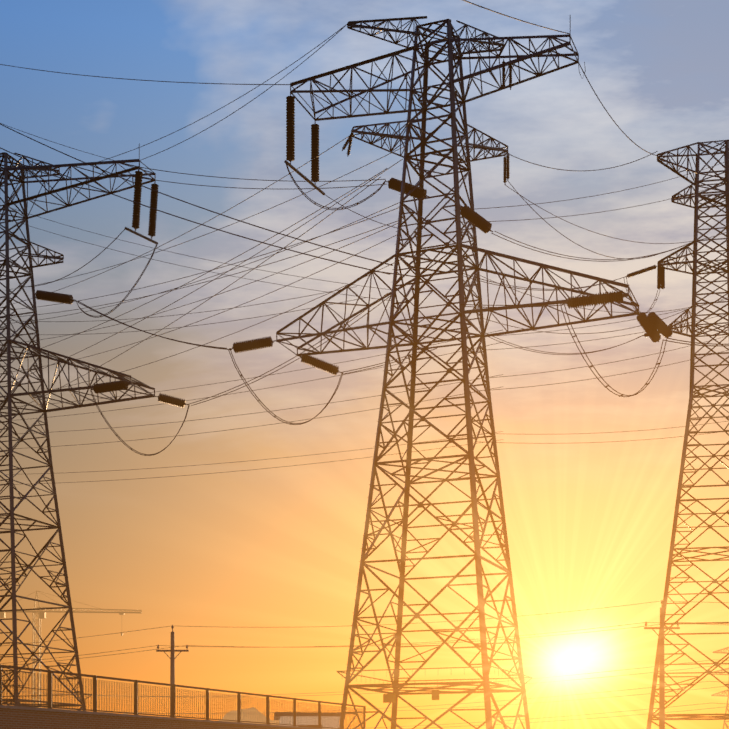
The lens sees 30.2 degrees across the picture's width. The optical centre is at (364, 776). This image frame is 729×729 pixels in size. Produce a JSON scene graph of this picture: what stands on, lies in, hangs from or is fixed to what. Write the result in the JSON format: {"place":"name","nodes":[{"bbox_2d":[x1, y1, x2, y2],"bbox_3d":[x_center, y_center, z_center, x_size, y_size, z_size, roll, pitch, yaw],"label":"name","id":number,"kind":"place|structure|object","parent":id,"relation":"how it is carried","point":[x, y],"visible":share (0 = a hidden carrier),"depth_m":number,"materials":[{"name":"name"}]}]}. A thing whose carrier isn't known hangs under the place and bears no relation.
{"place":"outdoors","nodes":[
{"label":"outdoors","id":0,"kind":"place"},
{"bbox_2d":[0,708,295,728],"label":"brick wall","id":1,"kind":"structure","parent":0,"point":[20,719],"depth_m":45.36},
{"bbox_2d":[0,705,324,728],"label":"wall coping","id":2,"kind":"object","parent":1,"relation":"on","point":[112,714],"depth_m":48.24,"materials":[{"name":"concrete"}]},
{"bbox_2d":[0,664,365,728],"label":"chain link fence","id":3,"kind":"object","parent":2,"relation":"on","point":[136,700],"depth_m":50.39,"materials":[{"name":"grey metal"}]},
{"bbox_2d":[123,707,278,724],"bbox_3d":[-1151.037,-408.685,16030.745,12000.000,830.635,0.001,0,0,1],"label":"hill","id":4,"kind":"structure","parent":0,"point":[250,715],"depth_m":16035.69,"materials":[{"name":"grey"}]},
{"bbox_2d":[274,712,345,728],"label":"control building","id":5,"kind":"structure","parent":0,"point":[308,716],"depth_m":78.19,"materials":[{"name":"white paint"}]},
{"bbox_2d":[0,0,728,728],"label":"sky","id":6,"kind":"structure","parent":0,"point":[262,559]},
{"label":"ground","id":7,"kind":"structure","parent":0,"visible":0},
{"bbox_2d":[0,591,141,707],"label":"tower crane","id":8,"kind":"object","parent":7,"relation":"on","point":[42,614],"depth_m":483.62,"materials":[{"name":"yellow paint"}]},
{"bbox_2d":[0,144,155,710],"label":"pylon","id":9,"kind":"object","parent":7,"relation":"on","point":[7,174],"depth_m":107.64,"materials":[{"name":"metal"}]},
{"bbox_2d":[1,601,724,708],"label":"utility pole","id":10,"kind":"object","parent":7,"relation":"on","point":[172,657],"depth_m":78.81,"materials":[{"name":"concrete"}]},
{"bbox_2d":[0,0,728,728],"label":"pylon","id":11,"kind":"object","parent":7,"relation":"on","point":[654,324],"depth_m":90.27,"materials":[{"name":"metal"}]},
{"bbox_2d":[6,647,728,728],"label":"power lines","id":12,"kind":"object","parent":7,"relation":"on","point":[724,695],"depth_m":402.62,"materials":[{"name":"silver metal"}]},
{"bbox_2d":[644,600,679,728],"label":"utility pole","id":13,"kind":"object","parent":7,"relation":"on","point":[661,693],"depth_m":72.51,"materials":[{"name":"wood"}]},
{"bbox_2d":[646,140,728,728],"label":"pylon","id":14,"kind":"object","parent":7,"relation":"on","point":[695,261],"depth_m":99.02,"materials":[{"name":"metal"}]}
]}

